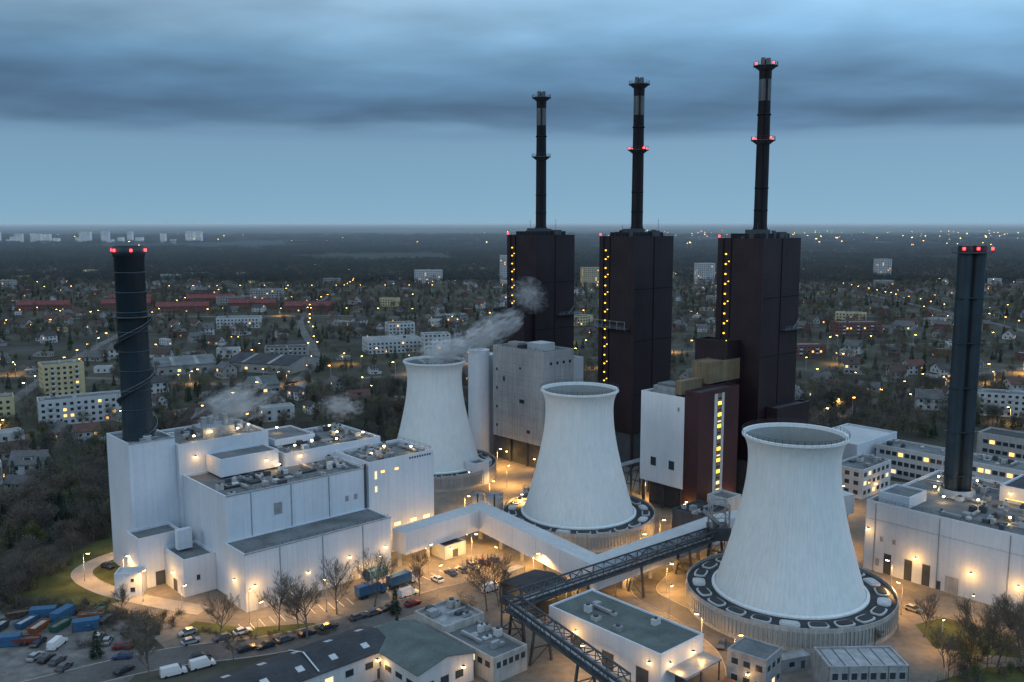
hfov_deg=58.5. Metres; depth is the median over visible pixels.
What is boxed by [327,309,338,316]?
detached house
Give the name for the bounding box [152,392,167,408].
detached house
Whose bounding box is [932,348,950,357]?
detached house
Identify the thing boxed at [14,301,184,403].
suburban road
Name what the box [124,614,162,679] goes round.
bare tree
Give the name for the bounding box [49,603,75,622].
shipping container
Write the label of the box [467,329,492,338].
detached house
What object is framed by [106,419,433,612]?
walls
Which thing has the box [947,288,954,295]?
detached house
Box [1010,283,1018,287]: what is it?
detached house
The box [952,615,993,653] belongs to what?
bare tree
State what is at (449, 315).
apartment block
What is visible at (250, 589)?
street lamp
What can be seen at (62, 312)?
detached house
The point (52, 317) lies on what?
detached house
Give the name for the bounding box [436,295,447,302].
detached house
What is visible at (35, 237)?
apartment block
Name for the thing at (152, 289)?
detached house
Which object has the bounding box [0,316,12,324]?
detached house
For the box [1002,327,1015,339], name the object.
detached house
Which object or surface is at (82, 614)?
waste skip
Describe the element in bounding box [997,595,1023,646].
bare tree
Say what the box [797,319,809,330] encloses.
detached house
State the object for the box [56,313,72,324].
detached house
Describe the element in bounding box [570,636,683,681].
windows
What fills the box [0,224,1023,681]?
ground
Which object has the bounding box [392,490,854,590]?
enclosed pipe bridge
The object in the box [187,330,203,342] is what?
detached house
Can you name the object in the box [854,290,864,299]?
detached house
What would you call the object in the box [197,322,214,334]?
detached house
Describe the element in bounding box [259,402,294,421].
detached house
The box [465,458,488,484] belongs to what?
walls
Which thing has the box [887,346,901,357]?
detached house
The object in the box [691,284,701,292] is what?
detached house
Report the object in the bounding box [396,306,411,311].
detached house
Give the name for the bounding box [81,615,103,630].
waste skip
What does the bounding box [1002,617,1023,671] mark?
bare tree
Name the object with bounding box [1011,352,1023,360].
detached house
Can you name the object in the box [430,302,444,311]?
detached house
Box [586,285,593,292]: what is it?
detached house
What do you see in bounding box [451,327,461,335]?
detached house
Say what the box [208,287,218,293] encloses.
detached house
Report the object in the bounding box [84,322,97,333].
detached house
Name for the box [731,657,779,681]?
windows
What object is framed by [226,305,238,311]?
detached house
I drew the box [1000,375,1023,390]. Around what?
detached house
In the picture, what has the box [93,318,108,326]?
detached house
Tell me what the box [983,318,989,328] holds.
detached house
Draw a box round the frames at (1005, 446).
[982,439,1023,457]
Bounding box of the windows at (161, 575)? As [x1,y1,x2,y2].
[156,453,430,608]
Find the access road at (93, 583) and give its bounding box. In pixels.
[71,552,208,614]
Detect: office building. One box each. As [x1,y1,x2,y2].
[876,438,1023,481]
[976,427,1023,461]
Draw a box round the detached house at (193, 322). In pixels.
[190,319,201,326]
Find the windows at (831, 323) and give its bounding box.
[831,323,879,335]
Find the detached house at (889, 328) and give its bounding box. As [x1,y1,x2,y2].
[882,323,892,333]
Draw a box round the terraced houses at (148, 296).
[108,294,154,303]
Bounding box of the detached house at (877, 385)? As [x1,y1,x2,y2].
[858,379,882,395]
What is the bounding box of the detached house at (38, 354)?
[33,351,53,356]
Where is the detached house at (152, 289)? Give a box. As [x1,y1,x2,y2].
[151,286,160,292]
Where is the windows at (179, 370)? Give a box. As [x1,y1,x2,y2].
[160,367,206,372]
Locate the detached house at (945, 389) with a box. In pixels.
[941,385,948,400]
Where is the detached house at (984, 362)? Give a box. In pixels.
[979,356,990,367]
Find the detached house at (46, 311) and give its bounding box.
[44,307,51,314]
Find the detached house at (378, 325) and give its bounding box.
[369,321,383,328]
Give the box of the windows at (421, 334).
[421,334,448,355]
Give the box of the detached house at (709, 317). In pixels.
[706,314,714,322]
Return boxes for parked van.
[46,635,67,649]
[159,663,187,678]
[188,655,215,670]
[398,585,418,597]
[481,581,498,592]
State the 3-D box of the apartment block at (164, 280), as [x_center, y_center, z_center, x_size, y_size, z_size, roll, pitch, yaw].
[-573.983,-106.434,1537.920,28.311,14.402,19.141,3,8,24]
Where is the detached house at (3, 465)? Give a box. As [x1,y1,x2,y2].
[1,460,5,479]
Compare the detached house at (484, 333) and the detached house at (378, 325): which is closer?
the detached house at (484, 333)
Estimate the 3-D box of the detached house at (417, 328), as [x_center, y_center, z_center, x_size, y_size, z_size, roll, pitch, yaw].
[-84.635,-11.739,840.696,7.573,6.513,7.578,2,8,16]
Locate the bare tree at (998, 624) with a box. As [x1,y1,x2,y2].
[975,602,1023,666]
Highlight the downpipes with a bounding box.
[250,476,363,588]
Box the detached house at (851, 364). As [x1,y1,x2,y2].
[843,355,865,374]
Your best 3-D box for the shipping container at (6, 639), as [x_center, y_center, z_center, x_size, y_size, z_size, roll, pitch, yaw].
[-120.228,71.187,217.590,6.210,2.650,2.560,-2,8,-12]
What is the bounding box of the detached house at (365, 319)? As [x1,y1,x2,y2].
[351,314,368,325]
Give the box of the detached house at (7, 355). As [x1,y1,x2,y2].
[0,353,10,362]
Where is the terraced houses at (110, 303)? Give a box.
[99,298,152,309]
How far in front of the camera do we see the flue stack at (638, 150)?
371.35 m
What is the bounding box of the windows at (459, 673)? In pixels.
[379,661,462,681]
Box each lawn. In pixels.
[0,534,119,605]
[179,621,315,636]
[915,618,1020,657]
[936,667,1023,681]
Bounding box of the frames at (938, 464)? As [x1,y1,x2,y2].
[881,449,1015,481]
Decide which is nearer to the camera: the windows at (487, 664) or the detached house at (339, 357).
the windows at (487, 664)
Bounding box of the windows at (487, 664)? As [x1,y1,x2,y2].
[473,651,524,668]
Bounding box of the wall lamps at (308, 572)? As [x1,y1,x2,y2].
[171,454,386,586]
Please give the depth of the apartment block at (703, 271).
1480.73 m
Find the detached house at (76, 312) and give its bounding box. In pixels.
[70,308,85,315]
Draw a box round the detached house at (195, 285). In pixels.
[189,281,201,289]
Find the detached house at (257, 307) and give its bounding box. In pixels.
[251,303,266,311]
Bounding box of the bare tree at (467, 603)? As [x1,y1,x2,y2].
[457,592,478,610]
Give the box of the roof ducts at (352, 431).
[152,420,423,488]
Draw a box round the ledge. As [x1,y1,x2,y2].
[493,374,543,422]
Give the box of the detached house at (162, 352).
[149,347,173,357]
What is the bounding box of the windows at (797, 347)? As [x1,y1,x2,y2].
[796,347,821,356]
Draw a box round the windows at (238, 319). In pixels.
[217,319,257,327]
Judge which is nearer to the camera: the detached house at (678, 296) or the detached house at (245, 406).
the detached house at (245, 406)
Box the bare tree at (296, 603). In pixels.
[279,588,316,627]
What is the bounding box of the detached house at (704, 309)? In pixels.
[699,307,713,310]
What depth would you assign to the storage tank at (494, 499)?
312.39 m
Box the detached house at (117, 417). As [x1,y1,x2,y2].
[113,410,121,421]
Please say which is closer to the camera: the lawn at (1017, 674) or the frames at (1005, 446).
the lawn at (1017, 674)
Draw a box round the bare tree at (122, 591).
[108,583,129,611]
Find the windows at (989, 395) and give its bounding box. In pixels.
[980,394,1023,415]
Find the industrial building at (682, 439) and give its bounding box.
[640,357,739,508]
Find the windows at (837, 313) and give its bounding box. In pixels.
[836,313,864,319]
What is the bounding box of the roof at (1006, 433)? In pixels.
[984,429,1023,438]
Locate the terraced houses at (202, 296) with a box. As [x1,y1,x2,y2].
[186,293,233,303]
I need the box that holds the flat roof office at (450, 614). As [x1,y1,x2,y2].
[414,597,484,632]
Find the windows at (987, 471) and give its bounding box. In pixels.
[880,449,1018,482]
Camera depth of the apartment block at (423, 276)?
1500.67 m
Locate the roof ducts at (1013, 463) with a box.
[894,440,1017,465]
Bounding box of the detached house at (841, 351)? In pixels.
[839,349,855,355]
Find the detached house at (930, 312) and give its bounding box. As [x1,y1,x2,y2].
[924,309,935,316]
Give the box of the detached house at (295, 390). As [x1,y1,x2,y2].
[286,383,305,400]
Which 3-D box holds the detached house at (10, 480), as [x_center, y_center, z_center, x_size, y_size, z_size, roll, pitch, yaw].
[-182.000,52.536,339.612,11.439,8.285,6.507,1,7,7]
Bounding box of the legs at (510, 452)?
[494,434,527,465]
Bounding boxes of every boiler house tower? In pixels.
[493,219,578,347]
[592,219,673,468]
[695,225,808,496]
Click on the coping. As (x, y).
(282, 485)
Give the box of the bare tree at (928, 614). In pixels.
[908,592,941,636]
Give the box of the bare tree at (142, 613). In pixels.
[116,605,150,639]
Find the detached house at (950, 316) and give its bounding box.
[946,313,953,319]
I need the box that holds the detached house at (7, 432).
[0,427,24,441]
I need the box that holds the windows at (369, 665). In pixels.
[325,661,379,681]
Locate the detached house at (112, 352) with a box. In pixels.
[107,342,118,358]
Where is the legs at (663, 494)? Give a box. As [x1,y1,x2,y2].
[642,479,682,508]
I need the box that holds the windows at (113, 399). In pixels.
[37,398,120,423]
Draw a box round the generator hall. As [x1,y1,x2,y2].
[863,470,1023,612]
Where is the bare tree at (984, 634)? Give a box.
[968,616,1009,673]
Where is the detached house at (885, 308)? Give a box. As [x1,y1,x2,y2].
[878,305,888,312]
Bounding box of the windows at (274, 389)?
[257,388,278,391]
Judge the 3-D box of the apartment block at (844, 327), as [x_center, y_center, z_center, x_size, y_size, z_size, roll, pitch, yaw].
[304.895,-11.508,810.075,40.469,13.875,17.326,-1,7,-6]
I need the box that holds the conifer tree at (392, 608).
[389,588,401,615]
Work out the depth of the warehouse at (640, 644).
205.12 m
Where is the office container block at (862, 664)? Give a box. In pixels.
[812,646,908,681]
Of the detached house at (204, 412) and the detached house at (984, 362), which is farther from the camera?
the detached house at (984, 362)
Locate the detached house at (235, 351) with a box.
[216,347,240,358]
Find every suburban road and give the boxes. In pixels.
[0,342,1015,384]
[11,312,1011,319]
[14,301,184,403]
[102,290,946,292]
[216,284,352,418]
[812,367,1023,424]
[839,288,1023,431]
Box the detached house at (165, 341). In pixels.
[159,338,171,345]
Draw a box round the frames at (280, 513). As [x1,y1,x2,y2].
[156,467,428,608]
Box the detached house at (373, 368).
[367,362,381,373]
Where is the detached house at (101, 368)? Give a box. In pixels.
[93,365,113,372]
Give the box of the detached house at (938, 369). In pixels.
[925,360,950,378]
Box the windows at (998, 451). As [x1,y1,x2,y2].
[982,439,1023,458]
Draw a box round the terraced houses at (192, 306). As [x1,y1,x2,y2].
[155,301,209,312]
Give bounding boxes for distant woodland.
[0,233,1023,283]
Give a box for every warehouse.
[549,589,721,681]
[833,423,896,459]
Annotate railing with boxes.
[130,427,430,553]
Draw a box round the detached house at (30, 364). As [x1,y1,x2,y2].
[25,357,47,368]
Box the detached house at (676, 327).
[673,323,686,331]
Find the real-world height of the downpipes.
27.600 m
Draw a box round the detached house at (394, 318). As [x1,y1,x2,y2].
[388,314,400,320]
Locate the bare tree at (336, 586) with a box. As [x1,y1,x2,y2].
[311,556,355,614]
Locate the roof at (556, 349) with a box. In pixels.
[502,345,575,357]
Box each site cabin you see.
[726,636,781,681]
[781,649,810,672]
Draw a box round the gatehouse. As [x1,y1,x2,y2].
[114,566,146,597]
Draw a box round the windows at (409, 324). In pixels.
[390,324,412,333]
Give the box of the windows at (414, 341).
[369,341,419,352]
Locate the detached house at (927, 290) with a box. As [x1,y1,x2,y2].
[915,287,929,293]
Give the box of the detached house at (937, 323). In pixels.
[933,318,952,330]
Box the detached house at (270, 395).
[260,392,285,404]
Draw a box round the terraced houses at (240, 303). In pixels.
[228,298,277,308]
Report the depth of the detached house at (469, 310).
1013.38 m
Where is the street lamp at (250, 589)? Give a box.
[248,588,251,622]
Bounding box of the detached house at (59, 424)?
[47,418,71,440]
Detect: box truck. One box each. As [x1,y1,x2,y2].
[354,579,386,599]
[386,570,417,588]
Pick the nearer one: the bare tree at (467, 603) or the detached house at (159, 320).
the bare tree at (467, 603)
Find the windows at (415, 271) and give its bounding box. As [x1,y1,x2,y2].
[415,271,441,282]
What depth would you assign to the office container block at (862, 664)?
192.80 m
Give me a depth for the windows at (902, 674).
190.88 m
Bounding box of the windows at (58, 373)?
[38,365,79,395]
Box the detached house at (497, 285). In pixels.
[492,283,502,287]
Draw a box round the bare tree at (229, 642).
[220,632,242,660]
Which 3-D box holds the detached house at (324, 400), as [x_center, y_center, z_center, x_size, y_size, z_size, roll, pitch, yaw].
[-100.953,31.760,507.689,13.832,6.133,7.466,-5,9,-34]
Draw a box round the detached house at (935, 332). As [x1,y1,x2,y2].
[931,326,943,336]
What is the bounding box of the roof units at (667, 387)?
[653,380,677,395]
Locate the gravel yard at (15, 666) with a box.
[0,610,155,681]
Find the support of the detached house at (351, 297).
on the ground at (808, 368)
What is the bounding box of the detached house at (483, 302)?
[474,299,486,307]
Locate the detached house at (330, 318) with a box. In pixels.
[326,314,340,323]
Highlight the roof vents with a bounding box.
[200,412,227,426]
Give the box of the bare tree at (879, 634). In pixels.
[873,628,884,645]
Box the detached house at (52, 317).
[44,313,56,322]
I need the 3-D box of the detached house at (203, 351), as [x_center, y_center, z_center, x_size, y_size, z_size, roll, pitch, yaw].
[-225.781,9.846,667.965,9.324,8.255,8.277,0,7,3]
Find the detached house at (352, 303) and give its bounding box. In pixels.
[347,300,361,309]
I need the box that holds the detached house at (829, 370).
[822,366,833,374]
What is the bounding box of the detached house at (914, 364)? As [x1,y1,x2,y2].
[900,357,929,374]
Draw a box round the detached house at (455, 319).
[449,317,466,324]
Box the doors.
[875,537,1023,603]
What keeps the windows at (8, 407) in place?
in the apartment block at (7, 407)
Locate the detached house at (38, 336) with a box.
[35,331,46,340]
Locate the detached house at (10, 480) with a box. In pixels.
[2,473,40,495]
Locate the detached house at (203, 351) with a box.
[195,349,207,354]
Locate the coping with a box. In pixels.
[128,437,390,555]
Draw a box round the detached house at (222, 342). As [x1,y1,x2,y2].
[206,335,226,345]
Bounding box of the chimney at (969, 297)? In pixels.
[937,245,993,499]
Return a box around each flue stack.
[532,91,550,230]
[628,77,649,228]
[751,57,777,229]
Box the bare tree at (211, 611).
[200,592,240,632]
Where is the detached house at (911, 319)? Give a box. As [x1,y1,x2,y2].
[901,317,918,326]
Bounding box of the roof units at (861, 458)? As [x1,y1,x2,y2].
[849,454,886,466]
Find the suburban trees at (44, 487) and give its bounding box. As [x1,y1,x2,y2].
[0,255,1023,555]
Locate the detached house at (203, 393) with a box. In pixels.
[199,387,223,404]
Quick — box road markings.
[238,565,458,628]
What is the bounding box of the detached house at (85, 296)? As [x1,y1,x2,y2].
[77,291,88,297]
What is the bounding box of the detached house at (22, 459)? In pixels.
[7,447,52,475]
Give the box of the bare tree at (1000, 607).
[984,596,1013,644]
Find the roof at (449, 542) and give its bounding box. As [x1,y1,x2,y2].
[440,539,459,545]
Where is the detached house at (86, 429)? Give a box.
[71,419,105,443]
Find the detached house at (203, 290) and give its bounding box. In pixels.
[195,286,208,293]
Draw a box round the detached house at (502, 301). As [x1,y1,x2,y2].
[494,297,504,305]
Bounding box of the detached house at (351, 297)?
[348,295,360,302]
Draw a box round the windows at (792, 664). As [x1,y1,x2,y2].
[789,660,804,668]
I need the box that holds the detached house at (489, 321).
[485,318,491,325]
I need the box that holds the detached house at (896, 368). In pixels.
[881,362,906,382]
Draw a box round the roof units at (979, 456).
[887,440,1013,465]
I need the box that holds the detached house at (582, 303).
[579,299,589,307]
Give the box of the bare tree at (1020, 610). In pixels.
[1003,589,1023,640]
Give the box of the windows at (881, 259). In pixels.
[874,259,890,273]
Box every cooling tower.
[397,353,496,492]
[503,379,654,552]
[685,419,898,652]
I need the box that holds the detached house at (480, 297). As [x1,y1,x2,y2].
[475,295,484,299]
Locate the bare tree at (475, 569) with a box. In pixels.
[457,550,509,610]
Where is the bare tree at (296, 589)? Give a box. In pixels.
[273,580,322,638]
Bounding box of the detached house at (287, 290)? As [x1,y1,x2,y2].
[285,289,293,293]
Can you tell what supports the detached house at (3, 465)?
on the ground at (808, 368)
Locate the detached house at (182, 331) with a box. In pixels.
[171,327,185,337]
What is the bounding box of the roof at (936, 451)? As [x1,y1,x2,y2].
[881,440,1023,470]
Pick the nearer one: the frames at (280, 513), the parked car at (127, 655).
the parked car at (127, 655)
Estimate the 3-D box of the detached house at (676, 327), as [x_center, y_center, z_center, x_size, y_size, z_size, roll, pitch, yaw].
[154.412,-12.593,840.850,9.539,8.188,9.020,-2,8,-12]
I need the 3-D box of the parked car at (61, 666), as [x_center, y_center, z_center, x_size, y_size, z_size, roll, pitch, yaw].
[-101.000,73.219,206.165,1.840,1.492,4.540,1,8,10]
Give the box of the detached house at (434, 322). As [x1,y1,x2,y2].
[428,318,441,326]
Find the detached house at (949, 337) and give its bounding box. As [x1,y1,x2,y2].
[934,332,952,340]
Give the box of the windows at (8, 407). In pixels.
[0,400,9,421]
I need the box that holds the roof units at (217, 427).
[139,418,413,494]
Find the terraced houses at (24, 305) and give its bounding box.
[16,299,72,310]
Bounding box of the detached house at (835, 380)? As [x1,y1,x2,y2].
[829,378,844,389]
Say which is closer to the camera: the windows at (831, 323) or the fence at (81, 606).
the fence at (81, 606)
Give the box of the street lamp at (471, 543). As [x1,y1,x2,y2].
[471,533,477,558]
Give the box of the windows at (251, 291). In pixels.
[251,291,280,300]
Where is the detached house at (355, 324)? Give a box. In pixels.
[346,321,366,330]
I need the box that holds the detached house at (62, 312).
[57,308,73,319]
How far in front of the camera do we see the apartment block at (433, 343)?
676.85 m
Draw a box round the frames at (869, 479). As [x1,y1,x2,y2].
[844,464,887,494]
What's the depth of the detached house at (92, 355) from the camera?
662.80 m
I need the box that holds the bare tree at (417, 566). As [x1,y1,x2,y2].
[408,551,431,595]
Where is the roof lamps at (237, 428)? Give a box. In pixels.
[193,423,411,464]
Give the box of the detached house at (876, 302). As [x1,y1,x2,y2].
[872,298,882,304]
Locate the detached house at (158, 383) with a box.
[151,372,168,393]
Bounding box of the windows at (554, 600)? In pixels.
[547,597,557,613]
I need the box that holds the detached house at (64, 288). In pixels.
[56,285,68,292]
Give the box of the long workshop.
[200,626,385,681]
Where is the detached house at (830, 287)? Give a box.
[824,284,839,290]
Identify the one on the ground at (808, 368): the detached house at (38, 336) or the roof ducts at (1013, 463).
the detached house at (38, 336)
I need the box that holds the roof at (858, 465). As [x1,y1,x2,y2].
[842,456,881,469]
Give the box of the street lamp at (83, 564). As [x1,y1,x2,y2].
[83,552,89,580]
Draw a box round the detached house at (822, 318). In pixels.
[820,314,832,323]
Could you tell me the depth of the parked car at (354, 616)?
231.39 m
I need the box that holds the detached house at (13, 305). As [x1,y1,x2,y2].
[8,302,16,309]
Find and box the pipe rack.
[621,458,648,494]
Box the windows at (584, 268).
[580,268,598,285]
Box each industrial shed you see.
[150,354,216,375]
[225,352,319,374]
[243,374,279,396]
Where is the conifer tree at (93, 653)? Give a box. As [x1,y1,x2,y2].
[87,630,105,660]
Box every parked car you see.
[19,636,27,645]
[26,651,45,661]
[29,636,46,647]
[36,653,55,663]
[47,655,66,665]
[54,661,73,671]
[100,561,114,569]
[101,635,112,645]
[111,651,132,660]
[112,641,133,650]
[113,664,134,675]
[120,624,130,633]
[177,626,197,636]
[180,636,201,645]
[189,651,210,658]
[211,632,231,642]
[232,626,252,635]
[236,643,255,652]
[256,639,275,650]
[275,634,295,643]
[297,628,316,637]
[319,622,337,631]
[348,612,366,620]
[365,608,382,616]
[380,602,394,611]
[404,599,421,607]
[430,575,443,582]
[443,569,457,575]
[455,566,467,573]
[717,638,726,649]
[721,677,735,681]
[903,603,921,613]
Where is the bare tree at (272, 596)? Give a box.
[252,569,303,630]
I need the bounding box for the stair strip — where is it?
[712,392,724,491]
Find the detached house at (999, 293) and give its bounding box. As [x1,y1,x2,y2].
[998,290,1007,298]
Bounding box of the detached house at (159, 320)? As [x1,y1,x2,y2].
[151,316,162,324]
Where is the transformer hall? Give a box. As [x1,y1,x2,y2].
[672,489,741,527]
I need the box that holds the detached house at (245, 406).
[234,404,255,416]
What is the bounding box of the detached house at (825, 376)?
[810,371,833,382]
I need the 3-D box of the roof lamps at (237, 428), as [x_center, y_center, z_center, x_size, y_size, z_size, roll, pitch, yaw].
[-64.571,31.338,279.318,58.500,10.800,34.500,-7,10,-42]
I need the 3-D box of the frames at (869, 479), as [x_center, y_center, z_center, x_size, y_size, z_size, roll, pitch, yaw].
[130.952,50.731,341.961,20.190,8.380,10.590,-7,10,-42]
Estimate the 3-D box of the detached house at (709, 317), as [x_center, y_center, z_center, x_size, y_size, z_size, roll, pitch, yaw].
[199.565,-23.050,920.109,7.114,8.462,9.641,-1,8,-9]
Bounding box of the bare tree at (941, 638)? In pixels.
[927,621,961,666]
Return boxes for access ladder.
[364,464,366,507]
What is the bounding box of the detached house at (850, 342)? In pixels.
[843,338,863,353]
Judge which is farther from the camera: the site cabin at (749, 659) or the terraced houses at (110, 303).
the terraced houses at (110, 303)
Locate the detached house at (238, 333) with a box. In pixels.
[230,321,250,335]
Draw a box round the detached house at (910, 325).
[892,319,916,330]
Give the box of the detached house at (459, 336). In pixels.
[455,332,463,343]
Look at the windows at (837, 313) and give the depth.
922.29 m
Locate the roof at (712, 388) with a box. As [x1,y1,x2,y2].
[650,358,729,397]
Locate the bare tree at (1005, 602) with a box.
[993,592,1018,635]
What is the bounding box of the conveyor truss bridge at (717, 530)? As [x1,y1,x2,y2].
[501,499,730,681]
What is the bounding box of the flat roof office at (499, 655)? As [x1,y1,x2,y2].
[437,620,526,681]
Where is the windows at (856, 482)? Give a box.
[844,464,888,494]
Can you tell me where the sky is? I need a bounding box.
[0,0,1023,223]
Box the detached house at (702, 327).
[697,324,706,331]
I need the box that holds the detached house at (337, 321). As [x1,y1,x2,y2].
[331,320,350,325]
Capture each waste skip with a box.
[0,618,10,630]
[4,607,30,619]
[12,633,41,645]
[13,613,38,629]
[26,618,50,633]
[47,616,72,632]
[77,609,104,617]
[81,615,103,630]
[87,604,108,613]
[99,611,115,625]
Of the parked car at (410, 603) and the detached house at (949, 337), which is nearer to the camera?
the parked car at (410, 603)
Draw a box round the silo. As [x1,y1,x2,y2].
[468,348,496,452]
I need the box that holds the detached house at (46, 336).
[39,329,57,343]
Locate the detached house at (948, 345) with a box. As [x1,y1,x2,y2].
[945,341,951,347]
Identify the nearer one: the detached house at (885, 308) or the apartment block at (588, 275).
the detached house at (885, 308)
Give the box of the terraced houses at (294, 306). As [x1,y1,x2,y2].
[284,300,335,311]
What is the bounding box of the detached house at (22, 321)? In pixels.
[11,317,33,327]
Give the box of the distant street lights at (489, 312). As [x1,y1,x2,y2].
[4,231,1019,413]
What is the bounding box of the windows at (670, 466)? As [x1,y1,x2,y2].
[650,397,721,489]
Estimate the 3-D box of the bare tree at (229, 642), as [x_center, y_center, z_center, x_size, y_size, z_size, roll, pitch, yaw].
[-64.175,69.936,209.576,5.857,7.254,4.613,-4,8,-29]
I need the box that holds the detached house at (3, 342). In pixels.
[0,337,6,346]
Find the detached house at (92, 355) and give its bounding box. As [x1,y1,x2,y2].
[83,349,110,360]
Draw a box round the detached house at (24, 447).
[0,437,27,459]
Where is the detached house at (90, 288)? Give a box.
[79,287,96,291]
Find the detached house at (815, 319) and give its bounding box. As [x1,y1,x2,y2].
[805,313,820,326]
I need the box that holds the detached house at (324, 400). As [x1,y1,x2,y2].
[318,393,343,404]
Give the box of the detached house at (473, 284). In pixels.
[467,282,477,289]
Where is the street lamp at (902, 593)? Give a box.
[896,581,902,614]
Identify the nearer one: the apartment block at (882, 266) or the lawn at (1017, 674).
the lawn at (1017, 674)
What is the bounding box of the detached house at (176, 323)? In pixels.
[168,318,181,327]
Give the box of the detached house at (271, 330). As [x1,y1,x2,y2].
[269,328,281,334]
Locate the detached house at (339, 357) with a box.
[335,355,350,359]
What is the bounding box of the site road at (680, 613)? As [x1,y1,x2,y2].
[630,561,736,676]
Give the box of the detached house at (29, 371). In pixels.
[25,368,37,373]
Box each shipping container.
[0,632,22,647]
[28,605,57,618]
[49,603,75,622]
[72,615,99,632]
[364,564,387,580]
[502,564,524,578]
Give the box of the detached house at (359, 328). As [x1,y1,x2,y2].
[351,327,364,335]
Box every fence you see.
[3,597,159,634]
[55,524,109,556]
[929,652,1023,681]
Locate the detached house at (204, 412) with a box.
[180,405,214,423]
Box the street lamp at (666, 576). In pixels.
[665,563,673,592]
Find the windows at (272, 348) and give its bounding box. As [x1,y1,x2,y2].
[266,348,305,353]
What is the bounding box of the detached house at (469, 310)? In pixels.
[464,308,472,312]
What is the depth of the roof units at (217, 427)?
275.70 m
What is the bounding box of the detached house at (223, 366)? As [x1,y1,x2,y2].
[214,358,236,378]
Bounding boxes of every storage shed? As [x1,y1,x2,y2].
[377,619,475,681]
[497,569,571,617]
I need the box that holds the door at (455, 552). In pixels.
[453,548,457,556]
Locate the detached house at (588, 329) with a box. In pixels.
[583,327,596,333]
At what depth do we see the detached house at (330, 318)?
910.11 m
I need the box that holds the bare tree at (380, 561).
[354,548,398,606]
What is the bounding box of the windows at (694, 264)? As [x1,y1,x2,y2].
[694,264,713,283]
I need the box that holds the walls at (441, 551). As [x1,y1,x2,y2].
[431,537,465,559]
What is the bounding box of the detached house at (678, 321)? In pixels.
[673,318,687,330]
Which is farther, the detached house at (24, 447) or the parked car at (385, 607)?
the detached house at (24, 447)
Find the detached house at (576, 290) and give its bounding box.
[574,286,584,294]
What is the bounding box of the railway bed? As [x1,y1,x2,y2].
[0,313,697,349]
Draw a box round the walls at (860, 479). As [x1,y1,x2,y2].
[842,454,890,499]
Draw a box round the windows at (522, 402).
[496,360,570,433]
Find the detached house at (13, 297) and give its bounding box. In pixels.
[0,294,19,301]
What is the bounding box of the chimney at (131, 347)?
[110,245,157,441]
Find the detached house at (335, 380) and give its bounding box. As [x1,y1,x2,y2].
[328,373,343,390]
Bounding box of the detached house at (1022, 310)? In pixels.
[1013,308,1023,316]
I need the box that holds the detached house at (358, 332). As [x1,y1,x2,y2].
[356,328,377,336]
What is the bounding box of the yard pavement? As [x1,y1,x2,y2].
[112,451,1023,681]
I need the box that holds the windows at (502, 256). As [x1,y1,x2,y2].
[502,256,506,278]
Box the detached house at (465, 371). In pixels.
[462,368,467,379]
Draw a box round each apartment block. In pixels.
[0,279,16,288]
[0,391,14,422]
[0,460,2,484]
[14,234,23,241]
[30,233,42,242]
[37,390,120,424]
[38,359,85,395]
[43,234,51,242]
[79,232,91,241]
[101,231,109,240]
[127,231,133,241]
[135,237,143,243]
[160,233,166,242]
[161,273,181,282]
[185,231,195,242]
[196,231,202,242]
[216,295,257,304]
[216,315,261,328]
[250,288,284,300]
[264,344,308,355]
[323,278,340,283]
[362,334,420,353]
[379,276,403,283]
[379,297,399,306]
[385,321,414,335]
[414,269,442,282]
[421,331,450,355]
[426,313,468,320]
[500,255,506,279]
[501,294,506,302]
[574,314,592,325]
[580,267,598,286]
[694,263,714,283]
[706,295,715,303]
[796,342,826,357]
[830,320,881,336]
[835,311,866,319]
[873,258,891,274]
[873,280,893,286]
[923,317,949,325]
[977,388,1023,417]
[987,278,1001,284]
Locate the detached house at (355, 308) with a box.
[351,304,362,311]
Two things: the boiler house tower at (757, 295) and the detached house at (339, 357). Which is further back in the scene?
the detached house at (339, 357)
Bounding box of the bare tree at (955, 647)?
[942,635,971,679]
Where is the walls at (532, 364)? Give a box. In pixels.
[493,341,583,467]
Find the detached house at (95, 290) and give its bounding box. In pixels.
[90,289,100,294]
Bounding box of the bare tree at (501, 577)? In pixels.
[474,550,514,605]
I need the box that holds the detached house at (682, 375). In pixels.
[678,368,690,378]
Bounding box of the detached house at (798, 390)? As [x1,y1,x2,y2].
[795,385,804,397]
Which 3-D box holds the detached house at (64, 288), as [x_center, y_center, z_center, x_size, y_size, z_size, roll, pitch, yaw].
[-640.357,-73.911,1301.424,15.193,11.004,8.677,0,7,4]
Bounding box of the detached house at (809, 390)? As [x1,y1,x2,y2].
[799,380,811,397]
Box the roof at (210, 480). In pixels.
[112,421,419,558]
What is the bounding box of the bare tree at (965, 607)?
[952,596,999,652]
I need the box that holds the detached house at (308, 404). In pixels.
[302,397,317,414]
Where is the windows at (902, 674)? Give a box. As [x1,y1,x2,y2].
[832,672,904,679]
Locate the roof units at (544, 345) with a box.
[508,341,554,351]
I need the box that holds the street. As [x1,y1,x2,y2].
[22,578,498,681]
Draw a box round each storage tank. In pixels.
[471,491,484,503]
[486,489,502,509]
[523,485,529,492]
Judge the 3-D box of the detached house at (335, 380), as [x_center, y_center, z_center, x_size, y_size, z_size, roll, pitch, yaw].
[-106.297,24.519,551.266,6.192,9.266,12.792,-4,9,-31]
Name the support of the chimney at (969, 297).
on the generator hall
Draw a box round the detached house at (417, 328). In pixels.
[415,325,423,331]
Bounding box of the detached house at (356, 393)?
[344,386,371,408]
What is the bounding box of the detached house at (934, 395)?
[914,387,942,410]
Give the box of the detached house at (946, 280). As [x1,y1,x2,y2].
[942,278,948,283]
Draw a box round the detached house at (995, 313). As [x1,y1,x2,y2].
[991,310,1002,317]
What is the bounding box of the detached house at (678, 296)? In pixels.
[672,292,681,300]

